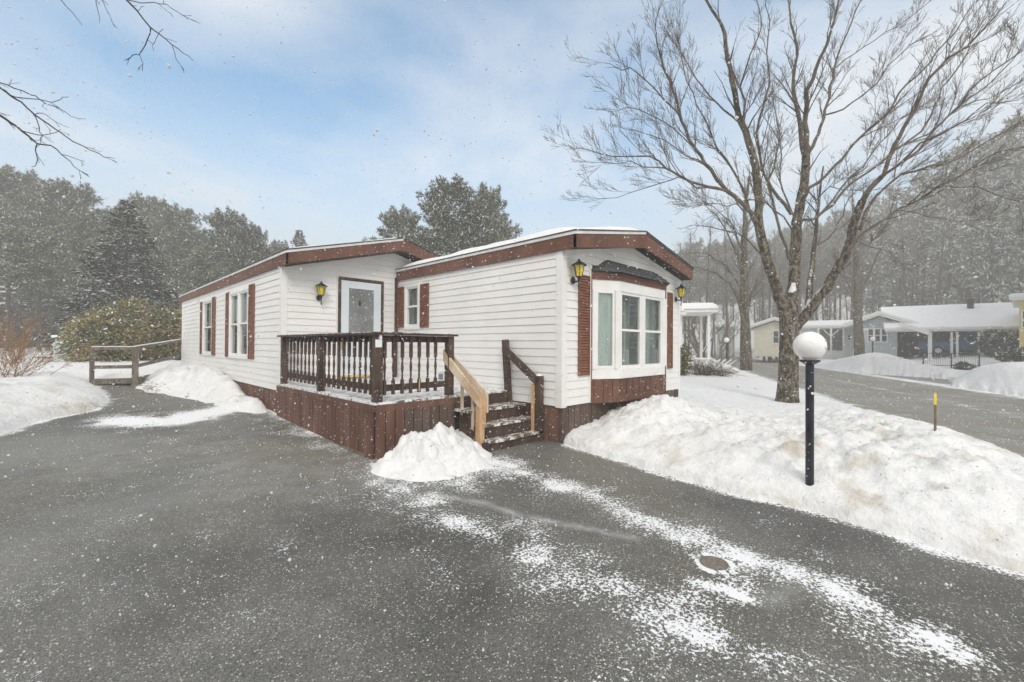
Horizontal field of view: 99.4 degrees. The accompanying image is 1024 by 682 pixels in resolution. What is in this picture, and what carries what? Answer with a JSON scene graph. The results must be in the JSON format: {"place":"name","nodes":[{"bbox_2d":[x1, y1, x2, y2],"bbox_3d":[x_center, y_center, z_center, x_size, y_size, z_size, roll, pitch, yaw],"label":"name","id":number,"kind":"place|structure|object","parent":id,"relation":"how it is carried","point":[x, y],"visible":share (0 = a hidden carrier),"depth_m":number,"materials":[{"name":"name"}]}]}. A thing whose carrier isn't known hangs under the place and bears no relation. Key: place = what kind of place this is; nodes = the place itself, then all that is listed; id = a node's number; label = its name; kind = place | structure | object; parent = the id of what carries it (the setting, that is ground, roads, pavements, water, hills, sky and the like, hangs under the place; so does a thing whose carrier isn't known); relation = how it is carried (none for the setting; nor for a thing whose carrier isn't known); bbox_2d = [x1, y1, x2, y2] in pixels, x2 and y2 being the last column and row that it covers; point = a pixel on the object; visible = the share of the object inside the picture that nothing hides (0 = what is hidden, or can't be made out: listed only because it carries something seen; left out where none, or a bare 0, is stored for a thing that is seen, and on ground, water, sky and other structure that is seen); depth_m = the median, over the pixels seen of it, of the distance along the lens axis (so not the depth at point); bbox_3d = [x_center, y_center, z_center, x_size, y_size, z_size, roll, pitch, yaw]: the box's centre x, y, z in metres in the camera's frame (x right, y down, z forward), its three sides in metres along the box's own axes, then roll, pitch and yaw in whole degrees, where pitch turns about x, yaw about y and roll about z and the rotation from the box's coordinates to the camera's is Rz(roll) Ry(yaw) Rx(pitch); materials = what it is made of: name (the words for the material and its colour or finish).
{"place":"outdoors","nodes":[
{"label":"outdoors","id":0,"kind":"place"},
{"bbox_2d":[0,383,1023,681],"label":"driveway","id":1,"kind":"structure","parent":0,"point":[244,609],"depth_m":2.91,"materials":[{"name":"asphalt"}]},
{"bbox_2d":[136,367,268,413],"bbox_3d":[-8.248,1.139,10.725,8.760,0.970,1.860,0,-1,45],"label":"snow pile","id":2,"kind":"object","parent":1,"relation":"on","point":[219,381],"visible":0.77,"depth_m":10.07,"materials":[{"name":"snow"}]},
{"bbox_2d":[370,422,491,481],"bbox_3d":[-0.903,1.402,5.461,1.350,0.722,1.950,0,-1,45],"label":"snow pile","id":3,"kind":"object","parent":1,"relation":"on","point":[404,462],"visible":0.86,"depth_m":5.19,"materials":[{"name":"snow"}]},
{"bbox_2d":[699,556,728,569],"bbox_3d":[1.438,1.581,3.091,0.192,0.017,0.192,0,-1,45],"label":"utility cover","id":4,"kind":"object","parent":1,"relation":"on","point":[714,562],"visible":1,"depth_m":3.08,"materials":[{"name":"metal"}]},
{"bbox_2d":[0,346,1023,572],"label":"snow ground","id":5,"kind":"structure","parent":0,"point":[737,471],"depth_m":5.29,"materials":[{"name":"snow"}]},
{"bbox_2d":[0,299,33,347],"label":"spruce tree","id":6,"kind":"object","parent":5,"relation":"on","point":[1,312],"visible":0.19,"depth_m":39.23,"materials":[{"name":"plant"}]},
{"bbox_2d":[0,163,37,247],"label":"pine tree","id":7,"kind":"object","parent":5,"relation":"on","point":[8,203],"visible":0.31,"depth_m":40.51,"materials":[{"name":"green plant"}]},
{"bbox_2d":[0,308,42,362],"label":"twiggy shrub","id":8,"kind":"object","parent":5,"relation":"on","point":[19,338],"visible":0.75,"depth_m":15.99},
{"bbox_2d":[0,164,59,341],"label":"pine tree","id":9,"kind":"object","parent":5,"relation":"on","point":[29,179],"visible":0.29,"depth_m":41.44,"materials":[{"name":"green plant"}]},
{"bbox_2d":[0,279,59,346],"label":"spruce tree","id":10,"kind":"object","parent":5,"relation":"on","point":[21,300],"visible":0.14,"depth_m":47.34,"materials":[{"name":"plant"}]},
{"bbox_2d":[0,222,69,349],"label":"pine tree","id":11,"kind":"object","parent":5,"relation":"on","point":[14,251],"visible":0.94,"depth_m":30.96,"materials":[{"name":"green plant"}]},
{"bbox_2d":[0,276,87,346],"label":"spruce tree","id":12,"kind":"object","parent":5,"relation":"on","point":[25,312],"visible":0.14,"depth_m":47.79,"materials":[{"name":"plant"}]},
{"bbox_2d":[0,230,95,349],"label":"pine tree","id":13,"kind":"object","parent":5,"relation":"on","point":[52,241],"visible":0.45,"depth_m":32.95,"materials":[{"name":"green plant"}]},
{"bbox_2d":[0,316,99,376],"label":"twiggy shrub","id":14,"kind":"object","parent":5,"relation":"on","point":[13,363],"visible":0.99,"depth_m":10.58,"materials":[{"name":"plant"}]},
{"bbox_2d":[0,177,119,326],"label":"pine tree","id":15,"kind":"object","parent":5,"relation":"on","point":[35,225],"visible":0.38,"depth_m":38.64,"materials":[{"name":"green plant"}]},
{"bbox_2d":[22,273,111,347],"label":"spruce tree","id":16,"kind":"object","parent":5,"relation":"on","point":[57,314],"visible":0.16,"depth_m":43.72,"materials":[{"name":"plant"}]},
{"bbox_2d":[55,205,131,310],"bbox_3d":[-35.507,-4.964,36.889,5.872,12.827,5.607,0,-1,5],"label":"pine tree","id":17,"kind":"object","parent":5,"relation":"on","point":[79,226],"visible":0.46,"depth_m":35.83,"materials":[{"name":"green plant"}]},
{"bbox_2d":[51,335,144,360],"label":"garden shed","id":18,"kind":"structure","parent":5,"relation":"on","point":[58,345],"depth_m":19.27,"materials":[{"name":"white"}]},
{"bbox_2d":[0,0,197,178],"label":"bare tree","id":19,"kind":"object","parent":5,"relation":"on","point":[15,125],"visible":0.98,"depth_m":5.30,"materials":[{"name":"brown plant"}]},
{"bbox_2d":[34,199,181,357],"bbox_3d":[-21.418,-2.941,23.868,7.278,9.978,7.586,0,-1,37],"label":"spruce tree","id":20,"kind":"object","parent":5,"relation":"on","point":[109,262],"visible":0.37,"depth_m":23.56,"materials":[{"name":"plant"}]},
{"bbox_2d":[53,295,181,361],"bbox_3d":[-16.049,-0.375,18.736,3.168,3.156,5.243,0,-1,45],"label":"rhododendron","id":21,"kind":"object","parent":5,"relation":"on","point":[171,321],"visible":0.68,"depth_m":18.06,"materials":[{"name":"green plant"}]},
{"bbox_2d":[89,339,180,385],"bbox_3d":[-11.974,0.569,13.943,1.567,1.332,6.397,1,-1,-27],"label":"ramp railing","id":22,"kind":"object","parent":5,"relation":"on","point":[135,379],"visible":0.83,"depth_m":11.52,"materials":[{"name":"brown wood"}]},
{"bbox_2d":[107,241,181,319],"bbox_3d":[-27.872,-3.211,33.072,4.724,9.256,5.244,1,-1,-21],"label":"pine tree","id":23,"kind":"object","parent":5,"relation":"on","point":[161,258],"visible":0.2,"depth_m":32.99,"materials":[{"name":"green plant"}]},
{"bbox_2d":[106,190,184,266],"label":"pine tree","id":24,"kind":"object","parent":5,"relation":"on","point":[145,208],"visible":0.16,"depth_m":41.93,"materials":[{"name":"green plant"}]},
{"bbox_2d":[138,202,210,349],"bbox_3d":[-31.735,-5.768,41.200,7.857,14.685,7.079,1,-1,-43],"label":"pine tree","id":25,"kind":"object","parent":5,"relation":"on","point":[173,236],"visible":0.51,"depth_m":39.96,"materials":[{"name":"green plant"}]},
{"bbox_2d":[164,246,229,299],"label":"pine tree","id":26,"kind":"object","parent":5,"relation":"on","point":[200,262],"visible":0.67,"depth_m":31.33,"materials":[{"name":"green plant"}]},
{"bbox_2d":[185,205,247,277],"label":"pine tree","id":27,"kind":"object","parent":5,"relation":"on","point":[219,222],"visible":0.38,"depth_m":36.86,"materials":[{"name":"green plant"}]},
{"bbox_2d":[215,221,275,277],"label":"pine tree","id":28,"kind":"object","parent":5,"relation":"on","point":[251,242],"visible":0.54,"depth_m":35.20,"materials":[{"name":"green plant"}]},
{"bbox_2d":[290,229,306,247],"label":"spruce tree","id":29,"kind":"object","parent":5,"relation":"on","point":[297,242],"visible":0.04,"depth_m":45.85,"materials":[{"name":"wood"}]},
{"bbox_2d":[360,203,421,240],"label":"pine tree","id":30,"kind":"object","parent":5,"relation":"on","point":[392,220],"visible":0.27,"depth_m":32.18,"materials":[{"name":"green plant"}]},
{"bbox_2d":[276,332,542,459],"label":"porch deck","id":31,"kind":"structure","parent":5,"relation":"on","point":[426,396],"depth_m":6.33,"materials":[{"name":"brown"}]},
{"bbox_2d":[443,350,487,445],"bbox_3d":[-0.692,0.873,6.362,0.732,1.484,0.174,0,-1,32],"label":"stair handrail","id":32,"kind":"object","parent":31,"relation":"attached to","point":[473,387],"visible":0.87,"depth_m":6.27,"materials":[{"name":"wood"}]},
{"bbox_2d":[502,339,543,440],"bbox_3d":[0.152,0.801,7.094,0.849,1.654,0.146,0,-1,45],"label":"stair handrail","id":33,"kind":"object","parent":31,"relation":"attached to","point":[537,388],"visible":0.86,"depth_m":6.84,"materials":[{"name":"brown wood"}]},
{"bbox_2d":[178,226,693,442],"bbox_3d":[-4.134,-0.259,12.685,16.133,4.178,6.796,0,-1,45],"label":"mobile home","id":34,"kind":"object","parent":5,"relation":"on","point":[581,334],"visible":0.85,"depth_m":8.36,"materials":[{"name":"white plastic"}]},
{"bbox_2d":[201,298,217,355],"bbox_3d":[-8.862,-0.394,12.747,1.250,1.620,0.185,0,-1,45],"label":"window","id":35,"kind":"structure","parent":34,"relation":"in","point":[205,303],"depth_m":13.09,"materials":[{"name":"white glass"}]},
{"bbox_2d":[228,287,247,358],"bbox_3d":[-6.460,-0.399,10.376,1.700,1.620,0.185,0,-1,45],"label":"window","id":36,"kind":"structure","parent":34,"relation":"in","point":[240,315],"depth_m":10.34,"materials":[{"name":"white glass"}]},
{"bbox_2d":[340,280,380,375],"bbox_3d":[-3.240,-0.270,9.354,0.097,2.000,0.900,0,-1,45],"label":"storm door","id":37,"kind":"structure","parent":34,"relation":"in","point":[348,311],"depth_m":9.32,"materials":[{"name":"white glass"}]},
{"bbox_2d":[403,283,419,329],"bbox_3d":[-2.154,-0.750,9.601,0.600,0.990,0.185,0,-1,45],"label":"window","id":38,"kind":"structure","parent":34,"relation":"in","point":[415,288],"depth_m":9.69,"materials":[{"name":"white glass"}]},
{"bbox_2d":[571,259,586,288],"bbox_3d":[1.037,-1.029,6.720,0.243,0.480,0.241,0,-1,45],"label":"wall lantern","id":39,"kind":"object","parent":34,"relation":"attached to","point":[579,265],"depth_m":6.68,"materials":[{"name":"glass"}]},
{"bbox_2d":[550,260,669,403],"bbox_3d":[2.031,-0.179,8.345,1.260,2.455,2.840,0,-1,45],"label":"bay window","id":40,"kind":"structure","parent":34,"relation":"in","point":[611,317],"depth_m":7.58,"materials":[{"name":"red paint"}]},
{"bbox_2d":[393,173,494,255],"bbox_3d":[-4.567,-5.043,31.117,7.334,13.613,8.140,0,-1,17],"label":"pine tree","id":41,"kind":"object","parent":5,"relation":"on","point":[437,215],"visible":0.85,"depth_m":29.68,"materials":[{"name":"green plant"}]},
{"bbox_2d":[452,182,522,253],"bbox_3d":[-1.790,-5.114,33.013,5.055,13.839,5.280,1,-1,-28],"label":"pine tree","id":42,"kind":"object","parent":5,"relation":"on","point":[502,232],"visible":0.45,"depth_m":32.03,"materials":[{"name":"green plant"}]},
{"bbox_2d":[632,303,738,372],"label":"neighbour house","id":43,"kind":"structure","parent":5,"relation":"on","point":[706,309],"depth_m":20.97,"materials":[{"name":"grey"}]},
{"bbox_2d":[680,344,692,375],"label":"arborvitae","id":44,"kind":"object","parent":5,"relation":"on","point":[684,359],"visible":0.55,"depth_m":16.75,"materials":[{"name":"green plant"}]},
{"bbox_2d":[681,227,703,353],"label":"bare tree","id":45,"kind":"object","parent":5,"relation":"on","point":[689,282],"visible":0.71,"depth_m":48.33,"materials":[{"name":"grey plant"}]},
{"bbox_2d":[682,299,720,356],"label":"bare tree","id":46,"kind":"object","parent":5,"relation":"on","point":[694,347],"visible":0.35,"depth_m":37.65,"materials":[{"name":"grey plant"}]},
{"bbox_2d":[679,237,726,328],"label":"pine tree","id":47,"kind":"object","parent":5,"relation":"on","point":[698,248],"visible":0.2,"depth_m":86.19,"materials":[{"name":"green plant"}]},
{"bbox_2d":[688,357,725,375],"bbox_3d":[7.581,1.049,17.449,1.616,0.962,1.799,1,-1,-18],"label":"twiggy shrub","id":48,"kind":"object","parent":5,"relation":"on","point":[709,369],"visible":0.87,"depth_m":17.24,"materials":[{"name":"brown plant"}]},
{"bbox_2d":[682,279,734,356],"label":"bare tree","id":49,"kind":"object","parent":5,"relation":"on","point":[697,343],"visible":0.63,"depth_m":32.07,"materials":[{"name":"grey plant"}]},
{"bbox_2d":[693,217,725,357],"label":"bare tree","id":50,"kind":"object","parent":5,"relation":"on","point":[708,282],"visible":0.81,"depth_m":46.57,"materials":[{"name":"grey plant"}]},
{"bbox_2d":[706,243,723,357],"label":"bare tree","id":51,"kind":"object","parent":5,"relation":"on","point":[714,317],"visible":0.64,"depth_m":55.13,"materials":[{"name":"grey plant"}]},
{"bbox_2d":[708,210,739,361],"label":"bare tree","id":52,"kind":"object","parent":5,"relation":"on","point":[725,284],"visible":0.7,"depth_m":47.81,"materials":[{"name":"grey plant"}]},
{"bbox_2d":[715,321,736,353],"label":"distant house","id":53,"kind":"structure","parent":5,"relation":"on","point":[721,335],"depth_m":61.56,"materials":[{"name":"grey"}]},
{"bbox_2d":[677,160,775,370],"bbox_3d":[9.876,-3.786,20.399,5.747,10.292,3.113,1,-1,-29],"label":"bare tree","id":54,"kind":"object","parent":5,"relation":"on","point":[745,352],"visible":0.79,"depth_m":19.98,"materials":[{"name":"grey plant"}]},
{"bbox_2d":[702,238,751,354],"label":"pine tree","id":55,"kind":"object","parent":5,"relation":"on","point":[729,253],"visible":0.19,"depth_m":87.63,"materials":[{"name":"green plant"}]},
{"bbox_2d":[710,281,756,361],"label":"bare tree","id":56,"kind":"object","parent":5,"relation":"on","point":[722,343],"visible":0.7,"depth_m":42.20,"materials":[{"name":"grey plant"}]},
{"bbox_2d":[703,254,764,355],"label":"pine tree","id":57,"kind":"object","parent":5,"relation":"on","point":[731,280],"visible":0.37,"depth_m":74.92,"materials":[{"name":"green plant"}]},
{"bbox_2d":[749,224,773,360],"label":"bare tree","id":58,"kind":"object","parent":5,"relation":"on","point":[762,303],"visible":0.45,"depth_m":50.44,"materials":[{"name":"grey plant"}]},
{"bbox_2d":[750,317,778,356],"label":"cream house","id":59,"kind":"structure","parent":5,"relation":"on","point":[766,340],"depth_m":45.40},
{"bbox_2d":[748,286,783,359],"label":"bare tree","id":60,"kind":"object","parent":5,"relation":"on","point":[759,304],"visible":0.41,"depth_m":52.75,"materials":[{"name":"grey plant"}]},
{"bbox_2d":[754,231,781,360],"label":"bare tree","id":61,"kind":"object","parent":5,"relation":"on","point":[769,287],"visible":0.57,"depth_m":49.33,"materials":[{"name":"grey plant"}]},
{"bbox_2d":[749,229,790,316],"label":"pine tree","id":62,"kind":"object","parent":5,"relation":"on","point":[786,238],"visible":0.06,"depth_m":87.86,"materials":[{"name":"green plant"}]},
{"bbox_2d":[751,246,802,298],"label":"pine tree","id":63,"kind":"object","parent":5,"relation":"on","point":[782,255],"visible":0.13,"depth_m":72.52,"materials":[{"name":"grey plant"}]},
{"bbox_2d":[541,0,1023,402],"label":"maple tree","id":64,"kind":"object","parent":5,"relation":"on","point":[788,301],"visible":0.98,"depth_m":10.03,"materials":[{"name":"grey plant"}]},
{"bbox_2d":[798,234,816,314],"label":"bare tree","id":65,"kind":"object","parent":5,"relation":"on","point":[800,297],"visible":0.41,"depth_m":46.01,"materials":[{"name":"grey plant"}]},
{"bbox_2d":[793,332,826,485],"bbox_3d":[2.952,0.803,4.306,0.283,1.793,0.283,0,-1,45],"label":"lamp post","id":66,"kind":"object","parent":5,"relation":"on","point":[804,346],"visible":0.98,"depth_m":4.27,"materials":[{"name":"black metal"}]},
{"bbox_2d":[784,255,840,320],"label":"bare tree","id":67,"kind":"object","parent":5,"relation":"on","point":[825,302],"visible":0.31,"depth_m":50.12,"materials":[{"name":"grey plant"}]},
{"bbox_2d":[782,239,845,293],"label":"pine tree","id":68,"kind":"object","parent":5,"relation":"on","point":[821,246],"visible":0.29,"depth_m":68.31,"materials":[{"name":"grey plant"}]},
{"bbox_2d":[799,320,853,359],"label":"white house","id":69,"kind":"structure","parent":5,"relation":"on","point":[835,350],"depth_m":42.23,"materials":[{"name":"white"}]},
{"bbox_2d":[803,222,861,319],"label":"pine tree","id":70,"kind":"object","parent":5,"relation":"on","point":[821,235],"visible":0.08,"depth_m":82.51,"materials":[{"name":"green plant"}]},
{"bbox_2d":[806,245,876,319],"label":"pine tree","id":71,"kind":"object","parent":5,"relation":"on","point":[840,289],"visible":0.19,"depth_m":64.88,"materials":[{"name":"green plant"}]},
{"bbox_2d":[810,206,890,348],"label":"pine tree","id":72,"kind":"object","parent":5,"relation":"on","point":[838,233],"visible":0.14,"depth_m":79.99,"materials":[{"name":"green plant"}]},
{"bbox_2d":[824,180,891,355],"bbox_3d":[25.151,-5.498,31.504,3.942,13.116,3.377,0,-1,45],"label":"bare tree","id":73,"kind":"object","parent":5,"relation":"on","point":[859,340],"visible":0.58,"depth_m":30.98,"materials":[{"name":"grey plant"}]},
{"bbox_2d":[848,213,877,316],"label":"tree","id":74,"kind":"object","parent":5,"relation":"on","point":[862,294],"visible":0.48,"depth_m":54.23,"materials":[{"name":"grey plant"}]},
{"bbox_2d":[851,231,890,315],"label":"pine tree","id":75,"kind":"object","parent":5,"relation":"on","point":[873,306],"visible":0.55,"depth_m":59.98,"materials":[{"name":"green plant"}]},
{"bbox_2d":[858,196,916,309],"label":"pine tree","id":76,"kind":"object","parent":5,"relation":"on","point":[875,205],"visible":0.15,"depth_m":70.07,"materials":[{"name":"green plant"}]},
{"bbox_2d":[876,245,901,308],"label":"bare tree","id":77,"kind":"object","parent":5,"relation":"on","point":[893,291],"visible":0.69,"depth_m":55.55,"materials":[{"name":"brown plant"}]},
{"bbox_2d":[869,183,928,306],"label":"pine tree","id":78,"kind":"object","parent":5,"relation":"on","point":[887,212],"visible":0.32,"depth_m":61.83,"materials":[{"name":"green plant"}]},
{"bbox_2d":[870,226,927,306],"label":"pine tree","id":79,"kind":"object","parent":5,"relation":"on","point":[889,274],"visible":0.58,"depth_m":55.95,"materials":[{"name":"green plant"}]},
{"bbox_2d":[887,200,927,305],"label":"bare tree","id":80,"kind":"object","parent":5,"relation":"on","point":[904,274],"visible":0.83,"depth_m":52.91,"materials":[{"name":"brown plant"}]},
{"bbox_2d":[898,241,924,305],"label":"bare tree","id":81,"kind":"object","parent":5,"relation":"on","point":[912,288],"visible":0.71,"depth_m":52.00,"materials":[{"name":"brown plant"}]},
{"bbox_2d":[901,240,929,305],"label":"tree","id":82,"kind":"object","parent":5,"relation":"on","point":[917,277],"visible":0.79,"depth_m":50.45,"materials":[{"name":"brown plant"}]},
{"bbox_2d":[890,170,951,305],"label":"pine tree","id":83,"kind":"object","parent":5,"relation":"on","point":[924,226],"visible":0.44,"depth_m":60.06,"materials":[{"name":"green plant"}]},
{"bbox_2d":[843,299,1018,358],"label":"blue grey house","id":84,"kind":"structure","parent":5,"relation":"on","point":[977,318],"depth_m":35.07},
{"bbox_2d":[867,328,887,341],"bbox_3d":[30.370,-0.474,36.093,1.294,1.164,0.058,0,-1,38],"label":"window","id":85,"kind":"structure","parent":84,"relation":"in","point":[880,335],"depth_m":36.04,"materials":[{"name":"white glass"}]},
{"bbox_2d":[919,192,965,304],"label":"bare tree","id":86,"kind":"object","parent":5,"relation":"on","point":[938,289],"visible":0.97,"depth_m":45.84,"materials":[{"name":"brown plant"}]},
{"bbox_2d":[915,333,976,354],"bbox_3d":[35.504,0.280,33.911,5.820,1.736,1.910,0,-1,38],"label":"pickup truck","id":87,"kind":"object","parent":5,"relation":"on","point":[942,347],"visible":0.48,"depth_m":33.90,"materials":[{"name":"blue paint"}]},
{"bbox_2d":[909,152,984,305],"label":"pine tree","id":88,"kind":"object","parent":5,"relation":"on","point":[930,176],"visible":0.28,"depth_m":58.42,"materials":[{"name":"green plant"}]},
{"bbox_2d":[920,209,981,304],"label":"pine tree","id":89,"kind":"object","parent":5,"relation":"on","point":[950,271],"visible":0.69,"depth_m":49.51,"materials":[{"name":"green plant"}]},
{"bbox_2d":[922,353,980,367],"bbox_3d":[25.315,1.244,25.004,3.330,1.108,0.050,0,-1,0],"label":"metal fence","id":90,"kind":"object","parent":5,"relation":"on","point":[978,361],"visible":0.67,"depth_m":24.99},
{"bbox_2d":[927,136,1000,303],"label":"pine tree","id":91,"kind":"object","parent":5,"relation":"on","point":[962,210],"visible":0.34,"depth_m":55.81,"materials":[{"name":"green plant"}]},
{"bbox_2d":[946,135,1023,303],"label":"pine tree","id":92,"kind":"object","parent":5,"relation":"on","point":[984,175],"visible":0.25,"depth_m":54.80,"materials":[{"name":"green plant"}]},
{"bbox_2d":[964,192,1023,302],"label":"pine tree","id":93,"kind":"object","parent":5,"relation":"on","point":[985,247],"visible":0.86,"depth_m":47.74,"materials":[{"name":"green plant"}]},
{"bbox_2d":[971,109,1023,301],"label":"pine tree","id":94,"kind":"object","parent":5,"relation":"on","point":[1000,173],"visible":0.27,"depth_m":53.44,"materials":[{"name":"green plant"}]},
{"bbox_2d":[976,329,1018,356],"bbox_3d":[33.648,0.191,30.025,2.271,2.101,2.627,0,-1,45],"label":"yew shrub","id":95,"kind":"object","parent":5,"relation":"on","point":[988,341],"visible":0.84,"depth_m":29.73,"materials":[{"name":"green plant"}]},
{"bbox_2d":[986,181,1023,302],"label":"pine tree","id":96,"kind":"object","parent":5,"relation":"on","point":[1019,284],"visible":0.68,"depth_m":47.09,"materials":[{"name":"green plant"}]},
{"bbox_2d":[987,122,1023,290],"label":"pine tree","id":97,"kind":"object","parent":5,"relation":"on","point":[1019,161],"visible":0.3,"depth_m":52.53,"materials":[{"name":"green plant"}]},
{"bbox_2d":[992,346,1023,361],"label":"yew shrub","id":98,"kind":"object","parent":5,"relation":"on","point":[1012,353],"visible":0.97,"depth_m":24.55,"materials":[{"name":"green plant"}]},
{"bbox_2d":[1008,293,1023,347],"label":"yellow house","id":99,"kind":"structure","parent":5,"relation":"on","point":[1018,301],"depth_m":26.94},
{"bbox_2d":[0,0,1023,681],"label":"falling snow","id":100,"kind":"structure","parent":0,"point":[512,288],"depth_m":3.82,"materials":[{"name":"snow"}]},
{"bbox_2d":[0,0,1023,347],"label":"sky","id":101,"kind":"structure","parent":0,"point":[46,19],"materials":[{"name":"blue"}]},
{"bbox_2d":[691,350,1023,456],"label":"road","id":102,"kind":"structure","parent":0,"point":[962,398],"depth_m":13.81,"materials":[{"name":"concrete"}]},
{"bbox_2d":[875,374,950,383],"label":"driveway","id":103,"kind":"structure","parent":0,"point":[942,381],"depth_m":22.96,"materials":[{"name":"asphalt"}]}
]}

